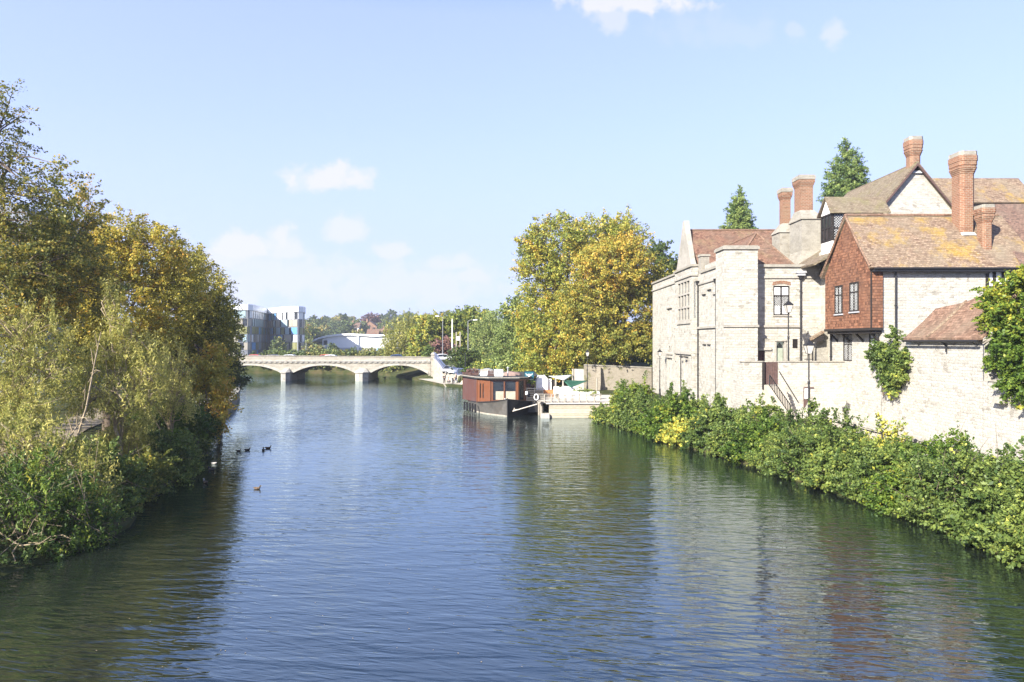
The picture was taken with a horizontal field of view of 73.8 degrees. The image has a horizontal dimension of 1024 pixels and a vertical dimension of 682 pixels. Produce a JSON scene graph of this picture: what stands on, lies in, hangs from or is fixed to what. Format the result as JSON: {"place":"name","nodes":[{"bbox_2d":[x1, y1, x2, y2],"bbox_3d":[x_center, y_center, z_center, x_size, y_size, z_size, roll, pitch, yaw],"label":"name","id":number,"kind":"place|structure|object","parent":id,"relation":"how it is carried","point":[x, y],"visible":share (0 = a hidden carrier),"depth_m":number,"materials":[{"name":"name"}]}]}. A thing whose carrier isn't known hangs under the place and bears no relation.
{"place":"outdoors","nodes":[
{"label":"outdoors","id":0,"kind":"place"},
{"bbox_2d":[0,408,125,457],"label":"footpath","id":1,"kind":"structure","parent":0,"point":[85,426],"depth_m":48.70,"materials":[{"name":"grey concrete"}]},
{"bbox_2d":[0,373,1023,681],"bbox_3d":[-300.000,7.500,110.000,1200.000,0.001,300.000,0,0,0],"label":"river water","id":2,"kind":"structure","parent":0,"point":[380,521],"depth_m":22.11,"materials":[{"name":"blue liquid"}]},
{"bbox_2d":[460,372,536,416],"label":"houseboat","id":3,"kind":"object","parent":2,"relation":"on","point":[503,395],"visible":0.78,"depth_m":69.61,"materials":[{"name":"brown paint"}]},
{"bbox_2d":[537,395,611,417],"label":"boat","id":4,"kind":"object","parent":2,"relation":"in","point":[569,410],"visible":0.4,"depth_m":66.50,"materials":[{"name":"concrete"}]},
{"bbox_2d":[527,387,543,411],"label":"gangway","id":5,"kind":"object","parent":4,"relation":"attached to","point":[530,395],"visible":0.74,"depth_m":69.93,"materials":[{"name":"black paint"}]},
{"bbox_2d":[558,386,578,397],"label":"white counter","id":6,"kind":"object","parent":4,"relation":"on","point":[566,390],"visible":0.77,"depth_m":71.00,"materials":[{"name":"paint"}]},
{"bbox_2d":[537,393,600,402],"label":"railing","id":7,"kind":"object","parent":4,"relation":"on","point":[571,398],"visible":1,"depth_m":66.50,"materials":[{"name":"white metal"}]},
{"bbox_2d":[0,321,1023,576],"bbox_3d":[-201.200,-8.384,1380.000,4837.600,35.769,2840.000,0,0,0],"label":"ground","id":8,"kind":"structure","parent":0,"point":[412,373],"depth_m":45.68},
{"bbox_2d":[0,375,63,483],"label":"shrub","id":9,"kind":"object","parent":8,"relation":"on","point":[7,394],"visible":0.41,"depth_m":30.06,"materials":[{"name":"green plant"}]},
{"bbox_2d":[0,290,90,448],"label":"willow","id":10,"kind":"object","parent":8,"relation":"on","point":[25,339],"visible":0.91,"depth_m":31.22,"materials":[{"name":"green plant"}]},
{"bbox_2d":[0,450,91,566],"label":"shrub","id":11,"kind":"object","parent":8,"relation":"on","point":[28,554],"visible":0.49,"depth_m":23.79,"materials":[{"name":"green plant"}]},
{"bbox_2d":[0,78,107,338],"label":"tree","id":12,"kind":"object","parent":8,"relation":"on","point":[14,279],"visible":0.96,"depth_m":33.28,"materials":[{"name":"green plant"}]},
{"bbox_2d":[0,205,115,393],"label":"tree","id":13,"kind":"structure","parent":8,"relation":"on","point":[36,289],"depth_m":78.56,"materials":[{"name":"green plant"}]},
{"bbox_2d":[0,227,116,395],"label":"tree","id":14,"kind":"object","parent":8,"relation":"on","point":[82,347],"visible":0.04,"depth_m":43.52,"materials":[{"name":"green plant"}]},
{"bbox_2d":[0,427,124,561],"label":"shrub","id":15,"kind":"object","parent":8,"relation":"on","point":[84,521],"visible":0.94,"depth_m":24.39,"materials":[{"name":"green plant"}]},
{"bbox_2d":[0,399,127,524],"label":"shrub","id":16,"kind":"object","parent":8,"relation":"on","point":[14,435],"visible":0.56,"depth_m":26.79,"materials":[{"name":"green plant"}]},
{"bbox_2d":[37,412,82,482],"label":"fallen branch","id":17,"kind":"object","parent":16,"relation":"on","point":[72,431],"visible":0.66,"depth_m":27.33,"materials":[{"name":"wood"}]},
{"bbox_2d":[69,332,100,459],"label":"fallen branch","id":18,"kind":"object","parent":16,"relation":"on","point":[85,410],"visible":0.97,"depth_m":28.27,"materials":[{"name":"wood"}]},
{"bbox_2d":[0,172,133,429],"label":"tree","id":19,"kind":"object","parent":8,"relation":"on","point":[74,299],"visible":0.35,"depth_m":37.84,"materials":[{"name":"green plant"}]},
{"bbox_2d":[35,421,155,520],"bbox_3d":[-17.730,5.546,29.759,6.972,4.111,4.183,0,0,33],"label":"shrub","id":20,"kind":"object","parent":8,"relation":"on","point":[129,502],"visible":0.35,"depth_m":30.05,"materials":[{"name":"green plant"}]},
{"bbox_2d":[51,273,173,455],"bbox_3d":[-19.991,1.888,34.026,5.713,10.649,3.643,0,0,0],"label":"willow","id":21,"kind":"object","parent":8,"relation":"on","point":[118,416],"visible":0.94,"depth_m":33.86,"materials":[{"name":"green plant"}]},
{"bbox_2d":[27,240,212,410],"bbox_3d":[-34.551,-1.268,59.315,16.663,15.824,13.076,0,0,0],"label":"tree","id":22,"kind":"object","parent":8,"relation":"on","point":[43,348],"depth_m":58.01,"materials":[{"name":"green plant"}]},
{"bbox_2d":[90,410,162,468],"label":"shrub","id":23,"kind":"object","parent":8,"relation":"on","point":[137,435],"visible":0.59,"depth_m":34.53,"materials":[{"name":"green plant"}]},
{"bbox_2d":[47,202,214,433],"bbox_3d":[-25.672,-1.286,45.799,9.950,16.051,8.676,0,0,0],"label":"tree","id":24,"kind":"object","parent":8,"relation":"on","point":[153,279],"visible":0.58,"depth_m":45.43,"materials":[{"name":"green plant"}]},
{"bbox_2d":[110,444,182,507],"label":"shrub","id":25,"kind":"object","parent":8,"relation":"on","point":[149,459],"visible":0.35,"depth_m":32.47,"materials":[{"name":"green plant"}]},
{"bbox_2d":[119,335,204,466],"bbox_3d":[-19.466,3.624,37.962,4.387,7.962,3.279,0,0,0],"label":"willow","id":26,"kind":"object","parent":8,"relation":"on","point":[183,390],"visible":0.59,"depth_m":37.86,"materials":[{"name":"green plant"}]},
{"bbox_2d":[127,415,204,493],"bbox_3d":[-18.384,5.797,35.824,4.372,3.680,6.616,0,0,-37],"label":"shrub","id":27,"kind":"object","parent":8,"relation":"on","point":[187,466],"visible":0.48,"depth_m":36.25,"materials":[{"name":"green plant"}]},
{"bbox_2d":[125,392,217,448],"bbox_3d":[-20.983,5.201,41.075,5.675,4.319,4.619,0,0,17],"label":"shrub","id":28,"kind":"object","parent":8,"relation":"on","point":[196,431],"visible":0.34,"depth_m":41.05,"materials":[{"name":"green plant"}]},
{"bbox_2d":[129,242,247,443],"bbox_3d":[-24.599,-0.377,51.140,8.901,15.139,12.769,0,0,-19],"label":"tree","id":29,"kind":"object","parent":8,"relation":"on","point":[210,375],"visible":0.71,"depth_m":52.59,"materials":[{"name":"green plant"}]},
{"bbox_2d":[175,399,223,463],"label":"shrub","id":30,"kind":"object","parent":8,"relation":"on","point":[204,445],"visible":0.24,"depth_m":45.77,"materials":[{"name":"green plant"}]},
{"bbox_2d":[181,291,253,396],"bbox_3d":[-28.681,2.443,64.691,7.556,15.213,7.526,0,0,-18],"label":"tree","id":31,"kind":"object","parent":8,"relation":"on","point":[236,366],"visible":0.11,"depth_m":64.34,"materials":[{"name":"green plant"}]},
{"bbox_2d":[229,304,305,354],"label":"apartment building","id":32,"kind":"structure","parent":8,"relation":"on","point":[263,326],"depth_m":261.16,"materials":[{"name":"painted cladding panels"},{"name":"glass"},{"name":"concrete"}]},
{"bbox_2d":[250,346,287,369],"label":"bush","id":33,"kind":"object","parent":8,"relation":"on","point":[268,352],"visible":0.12,"depth_m":160.10,"materials":[{"name":"green plant"}]},
{"bbox_2d":[268,336,289,351],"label":"street tree","id":34,"kind":"object","parent":8,"relation":"on","point":[275,345],"visible":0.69,"depth_m":224.39,"materials":[{"name":"green plant"}]},
{"bbox_2d":[279,348,319,355],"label":"bush","id":35,"kind":"object","parent":8,"relation":"on","point":[298,353],"visible":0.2,"depth_m":157.67,"materials":[{"name":"green plant"}]},
{"bbox_2d":[304,324,320,344],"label":"hillside tree","id":36,"kind":"object","parent":8,"relation":"on","point":[310,333],"visible":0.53,"depth_m":367.45,"materials":[{"name":"green plant"}]},
{"bbox_2d":[304,347,333,368],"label":"bush","id":37,"kind":"object","parent":8,"relation":"on","point":[321,351],"visible":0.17,"depth_m":157.24,"materials":[{"name":"green plant"}]},
{"bbox_2d":[233,352,437,380],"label":"arched bridge","id":38,"kind":"structure","parent":8,"relation":"on","point":[362,368],"depth_m":128.92,"materials":[{"name":"stone"}]},
{"bbox_2d":[321,346,361,367],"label":"bush","id":39,"kind":"object","parent":8,"relation":"on","point":[342,352],"visible":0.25,"depth_m":155.61,"materials":[{"name":"green plant"}]},
{"bbox_2d":[335,319,356,333],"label":"hillside tree","id":40,"kind":"object","parent":8,"relation":"on","point":[348,326],"visible":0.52,"depth_m":419.17,"materials":[{"name":"green plant"}]},
{"bbox_2d":[312,333,402,352],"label":"sports hall","id":41,"kind":"structure","parent":8,"relation":"on","point":[349,341],"depth_m":290.00,"materials":[{"name":"white paint"}]},
{"bbox_2d":[360,312,380,322],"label":"copper beech","id":42,"kind":"object","parent":8,"relation":"on","point":[373,318],"visible":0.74,"depth_m":467.71,"materials":[{"name":"purple plant"}]},
{"bbox_2d":[354,347,391,355],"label":"bush","id":43,"kind":"object","parent":8,"relation":"on","point":[371,351],"visible":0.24,"depth_m":151.98,"materials":[{"name":"green plant"}]},
{"bbox_2d":[379,308,420,371],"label":"bank willow","id":44,"kind":"object","parent":8,"relation":"on","point":[400,340],"visible":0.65,"depth_m":148.48,"materials":[{"name":"green plant"}]},
{"bbox_2d":[421,344,435,356],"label":"bush","id":45,"kind":"object","parent":8,"relation":"on","point":[428,350],"visible":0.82,"depth_m":133.34,"materials":[{"name":"green plant"}]},
{"bbox_2d":[404,309,454,355],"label":"tree","id":46,"kind":"object","parent":8,"relation":"on","point":[430,326],"visible":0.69,"depth_m":144.19,"materials":[{"name":"green plant"}]},
{"bbox_2d":[429,335,458,354],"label":"tree","id":47,"kind":"object","parent":8,"relation":"on","point":[447,345],"visible":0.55,"depth_m":136.84,"materials":[{"name":"brown plant"}]},
{"bbox_2d":[433,358,459,382],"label":"embankment wall","id":48,"kind":"structure","parent":8,"relation":"on","point":[438,374],"depth_m":124.91,"materials":[{"name":"stone"}]},
{"bbox_2d":[445,345,483,374],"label":"bush","id":49,"kind":"object","parent":8,"relation":"on","point":[457,359],"visible":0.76,"depth_m":118.41,"materials":[{"name":"green plant"}]},
{"bbox_2d":[438,304,498,357],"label":"tree","id":50,"kind":"object","parent":8,"relation":"on","point":[460,318],"visible":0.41,"depth_m":147.34,"materials":[{"name":"green plant"}]},
{"bbox_2d":[468,358,505,371],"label":"bush","id":51,"kind":"object","parent":8,"relation":"on","point":[479,365],"visible":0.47,"depth_m":115.00,"materials":[{"name":"green plant"}]},
{"bbox_2d":[465,305,513,364],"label":"birch","id":52,"kind":"object","parent":8,"relation":"on","point":[482,333],"visible":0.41,"depth_m":127.22,"materials":[{"name":"green plant"}]},
{"bbox_2d":[485,291,543,371],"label":"plane tree","id":53,"kind":"object","parent":8,"relation":"on","point":[509,333],"visible":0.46,"depth_m":100.37,"materials":[{"name":"green plant"}]},
{"bbox_2d":[574,369,583,389],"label":"parapet wall","id":54,"kind":"structure","parent":8,"relation":"on","point":[578,374],"depth_m":85.20,"materials":[{"name":"paint"}]},
{"bbox_2d":[588,394,616,423],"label":"shrub","id":55,"kind":"object","parent":8,"relation":"on","point":[599,413],"visible":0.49,"depth_m":62.66,"materials":[{"name":"green plant"}]},
{"bbox_2d":[584,364,651,389],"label":"old stone wall","id":56,"kind":"structure","parent":8,"relation":"on","point":[608,376],"depth_m":85.00,"materials":[{"name":"beige stone"}]},
{"bbox_2d":[604,390,639,427],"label":"shrub","id":57,"kind":"object","parent":8,"relation":"on","point":[612,418],"visible":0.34,"depth_m":60.10,"materials":[{"name":"green plant"}]},
{"bbox_2d":[609,378,637,407],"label":"shrub","id":58,"kind":"object","parent":8,"relation":"on","point":[620,384],"visible":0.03,"depth_m":64.60,"materials":[{"name":"green plant"}]},
{"bbox_2d":[607,370,654,412],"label":"shrub","id":59,"kind":"object","parent":8,"relation":"on","point":[634,387],"visible":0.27,"depth_m":61.49,"materials":[{"name":"green plant"}]},
{"bbox_2d":[615,384,660,431],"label":"shrub","id":60,"kind":"object","parent":8,"relation":"on","point":[637,404],"visible":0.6,"depth_m":57.52,"materials":[{"name":"green plant"}]},
{"bbox_2d":[626,396,677,435],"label":"shrub","id":61,"kind":"object","parent":8,"relation":"on","point":[637,426],"visible":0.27,"depth_m":54.93,"materials":[{"name":"green plant"}]},
{"bbox_2d":[639,382,697,440],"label":"shrub","id":62,"kind":"object","parent":8,"relation":"on","point":[668,411],"visible":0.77,"depth_m":51.88,"materials":[{"name":"green plant"}]},
{"bbox_2d":[650,380,695,404],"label":"shrub","id":63,"kind":"object","parent":8,"relation":"on","point":[665,397],"visible":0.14,"depth_m":58.02,"materials":[{"name":"green plant"}]},
{"bbox_2d":[653,408,707,446],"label":"shrub","id":64,"kind":"object","parent":8,"relation":"on","point":[670,435],"visible":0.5,"depth_m":49.62,"materials":[{"name":"yellow plant"}]},
{"bbox_2d":[678,392,712,409],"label":"shrub","id":65,"kind":"object","parent":8,"relation":"on","point":[696,403],"visible":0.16,"depth_m":54.45,"materials":[{"name":"green plant"}]},
{"bbox_2d":[679,395,739,452],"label":"shrub","id":66,"kind":"object","parent":8,"relation":"on","point":[699,425],"visible":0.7,"depth_m":47.15,"materials":[{"name":"green plant"}]},
{"bbox_2d":[689,392,740,418],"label":"shrub","id":67,"kind":"object","parent":8,"relation":"on","point":[714,404],"visible":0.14,"depth_m":51.09,"materials":[{"name":"green plant"}]},
{"bbox_2d":[699,408,753,458],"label":"shrub","id":68,"kind":"object","parent":8,"relation":"on","point":[713,443],"visible":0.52,"depth_m":44.51,"materials":[{"name":"green plant"}]},
{"bbox_2d":[651,174,823,407],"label":"stone mansion","id":69,"kind":"structure","parent":8,"relation":"on","point":[720,297],"depth_m":57.98,"materials":[{"name":"beige stone"}]},
{"bbox_2d":[676,278,690,324],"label":"window","id":70,"kind":"structure","parent":69,"relation":"in","point":[683,287],"depth_m":65.14,"materials":[{"name":"glass"}]},
{"bbox_2d":[681,356,687,391],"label":"blocked window","id":71,"kind":"structure","parent":69,"relation":"in","point":[684,362],"depth_m":65.68,"materials":[{"name":"stone"}]},
{"bbox_2d":[708,344,710,381],"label":"blocked window","id":72,"kind":"structure","parent":69,"relation":"in","point":[709,346],"depth_m":58.82,"materials":[{"name":"stone"}]},
{"bbox_2d":[772,286,790,315],"bbox_3d":[21.725,-3.217,55.030,1.472,2.467,0.240,0,0,0],"label":"window","id":73,"kind":"structure","parent":69,"relation":"in","point":[780,293],"depth_m":55.12,"materials":[{"name":"white glass"}]},
{"bbox_2d":[717,408,790,462],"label":"shrub","id":74,"kind":"object","parent":8,"relation":"on","point":[754,434],"visible":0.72,"depth_m":42.02,"materials":[{"name":"green plant"}]},
{"bbox_2d":[729,392,796,424],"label":"shrub","id":75,"kind":"object","parent":8,"relation":"on","point":[756,409],"visible":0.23,"depth_m":46.51,"materials":[{"name":"green plant"}]},
{"bbox_2d":[743,424,805,473],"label":"shrub","id":76,"kind":"object","parent":8,"relation":"on","point":[756,460],"visible":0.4,"depth_m":39.72,"materials":[{"name":"green plant"}]},
{"bbox_2d":[730,361,844,422],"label":"terrace wall","id":77,"kind":"structure","parent":8,"relation":"on","point":[784,384],"depth_m":51.00,"materials":[{"name":"stone"}]},
{"bbox_2d":[784,298,793,360],"bbox_3d":[21.063,0.105,52.000,0.600,6.750,0.582,0,0,0],"label":"street lamp","id":78,"kind":"object","parent":77,"relation":"on","point":[788,305],"visible":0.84,"depth_m":51.93,"materials":[{"name":"black metal"}]},
{"bbox_2d":[762,397,820,434],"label":"shrub","id":79,"kind":"object","parent":8,"relation":"on","point":[810,419],"visible":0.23,"depth_m":42.97,"materials":[{"name":"green plant"}]},
{"bbox_2d":[803,338,814,413],"bbox_3d":[19.574,3.100,45.000,0.600,6.700,0.582,0,0,0],"label":"street lamp","id":80,"kind":"object","parent":8,"relation":"on","point":[808,345],"visible":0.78,"depth_m":44.94,"materials":[{"name":"black metal"}]},
{"bbox_2d":[759,407,862,480],"bbox_3d":[16.122,5.598,37.283,4.941,4.007,4.842,0,0,0],"label":"shrub","id":81,"kind":"object","parent":8,"relation":"on","point":[791,456],"visible":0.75,"depth_m":37.18,"materials":[{"name":"green plant"}]},
{"bbox_2d":[794,426,868,492],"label":"shrub","id":82,"kind":"object","parent":8,"relation":"on","point":[825,464],"visible":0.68,"depth_m":34.59,"materials":[{"name":"green plant"}]},
{"bbox_2d":[806,406,872,442],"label":"shrub","id":83,"kind":"object","parent":8,"relation":"on","point":[849,426],"visible":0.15,"depth_m":38.88,"materials":[{"name":"green plant"}]},
{"bbox_2d":[816,137,870,203],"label":"conifer","id":84,"kind":"object","parent":8,"relation":"on","point":[843,168],"visible":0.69,"depth_m":82.97,"materials":[{"name":"green plant"}]},
{"bbox_2d":[822,438,922,504],"bbox_3d":[17.334,6.130,32.601,4.163,3.141,4.010,0,0,0],"label":"shrub","id":85,"kind":"object","parent":8,"relation":"on","point":[867,459],"visible":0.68,"depth_m":32.13,"materials":[{"name":"green plant"}]},
{"bbox_2d":[858,412,920,448],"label":"shrub","id":86,"kind":"object","parent":8,"relation":"on","point":[893,433],"visible":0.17,"depth_m":35.58,"materials":[{"name":"yellow plant"}]},
{"bbox_2d":[853,444,937,517],"bbox_3d":[17.467,6.096,30.437,3.907,2.970,4.461,0,0,0],"label":"shrub","id":87,"kind":"object","parent":8,"relation":"on","point":[882,496],"visible":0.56,"depth_m":30.12,"materials":[{"name":"green plant"}]},
{"bbox_2d":[799,136,1023,430],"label":"gabled house","id":88,"kind":"structure","parent":8,"relation":"on","point":[910,246],"depth_m":47.91,"materials":[{"name":"stone"}]},
{"bbox_2d":[843,334,851,360],"bbox_3d":[24.915,0.472,50.560,0.090,2.045,1.361,0,0,0],"label":"window","id":89,"kind":"structure","parent":88,"relation":"in","point":[847,346],"depth_m":50.68,"materials":[{"name":"white glass"}]},
{"bbox_2d":[882,419,992,470],"bbox_3d":[19.855,5.613,32.398,4.742,3.866,4.811,0,0,0],"label":"shrub","id":90,"kind":"object","parent":8,"relation":"on","point":[929,450],"visible":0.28,"depth_m":32.03,"materials":[{"name":"green plant"}]},
{"bbox_2d":[886,436,1009,532],"bbox_3d":[17.866,5.722,28.157,5.017,3.777,4.858,0,0,0],"label":"shrub","id":91,"kind":"object","parent":8,"relation":"on","point":[945,474],"visible":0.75,"depth_m":27.87,"materials":[{"name":"green plant"}]},
{"bbox_2d":[882,335,1023,460],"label":"riverside wall","id":92,"kind":"structure","parent":8,"relation":"on","point":[1004,422],"depth_m":35.29,"materials":[{"name":"stone"}]},
{"bbox_2d":[863,324,913,400],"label":"ivy","id":93,"kind":"object","parent":92,"relation":"attached to","point":[890,368],"visible":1,"depth_m":43.72,"materials":[{"name":"green plant"}]},
{"bbox_2d":[969,263,1023,409],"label":"creeper","id":94,"kind":"object","parent":92,"relation":"attached to","point":[1003,311],"visible":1,"depth_m":33.89,"materials":[{"name":"green plant"}]},
{"bbox_2d":[902,285,1020,452],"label":"lean to house","id":95,"kind":"structure","parent":8,"relation":"on","point":[944,384],"depth_m":39.21,"materials":[{"name":"stone"}]},
{"bbox_2d":[923,434,1023,552],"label":"shrub","id":96,"kind":"object","parent":8,"relation":"on","point":[977,512],"visible":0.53,"depth_m":25.65,"materials":[{"name":"green plant"}]},
{"bbox_2d":[955,442,1023,495],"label":"shrub","id":97,"kind":"object","parent":8,"relation":"on","point":[1005,450],"visible":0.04,"depth_m":29.02,"materials":[{"name":"green plant"}]},
{"bbox_2d":[963,479,1023,570],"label":"shrub","id":98,"kind":"object","parent":8,"relation":"on","point":[1008,535],"visible":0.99,"depth_m":23.53,"materials":[{"name":"green plant"}]},
{"bbox_2d":[0,0,1023,322],"label":"sky","id":99,"kind":"structure","parent":0,"point":[356,158],"materials":[{"name":"blue"}]},
{"bbox_2d":[534,374,554,394],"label":"kiosk","id":100,"kind":"object","parent":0,"point":[543,382],"visible":0.67,"depth_m":73.00,"materials":[{"name":"white paint"}]},
{"bbox_2d":[571,387,598,397],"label":"white trough","id":101,"kind":"object","parent":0,"point":[587,392],"visible":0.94,"depth_m":70.00,"materials":[{"name":"paint"}]},
{"bbox_2d":[567,361,881,389],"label":"raised lawn","id":102,"kind":"structure","parent":0,"point":[646,364],"depth_m":94.38,"materials":[{"name":"green plant"}]},
{"bbox_2d":[502,203,655,383],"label":"plane tree","id":103,"kind":"object","parent":102,"relation":"on","point":[536,251],"visible":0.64,"depth_m":92.35,"materials":[{"name":"green plant"}]},
{"bbox_2d":[551,227,676,367],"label":"plane tree","id":104,"kind":"object","parent":102,"relation":"on","point":[630,285],"visible":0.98,"depth_m":86.14,"materials":[{"name":"yellow plant"}]},
{"bbox_2d":[644,239,677,332],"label":"yew","id":105,"kind":"object","parent":102,"relation":"on","point":[661,247],"visible":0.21,"depth_m":108.32,"materials":[{"name":"green plant"}]},
{"bbox_2d":[718,185,758,228],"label":"conifer","id":106,"kind":"object","parent":102,"relation":"on","point":[740,212],"visible":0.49,"depth_m":91.15,"materials":[{"name":"green plant"}]},
{"bbox_2d":[813,423,999,478],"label":"riverside path","id":107,"kind":"structure","parent":0,"point":[838,425],"depth_m":44.64,"materials":[{"name":"stone"}]},
{"bbox_2d":[810,414,1022,478],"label":"path handrail","id":108,"kind":"object","parent":107,"relation":"on","point":[914,440],"visible":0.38,"depth_m":35.79,"materials":[{"name":"black metal"}]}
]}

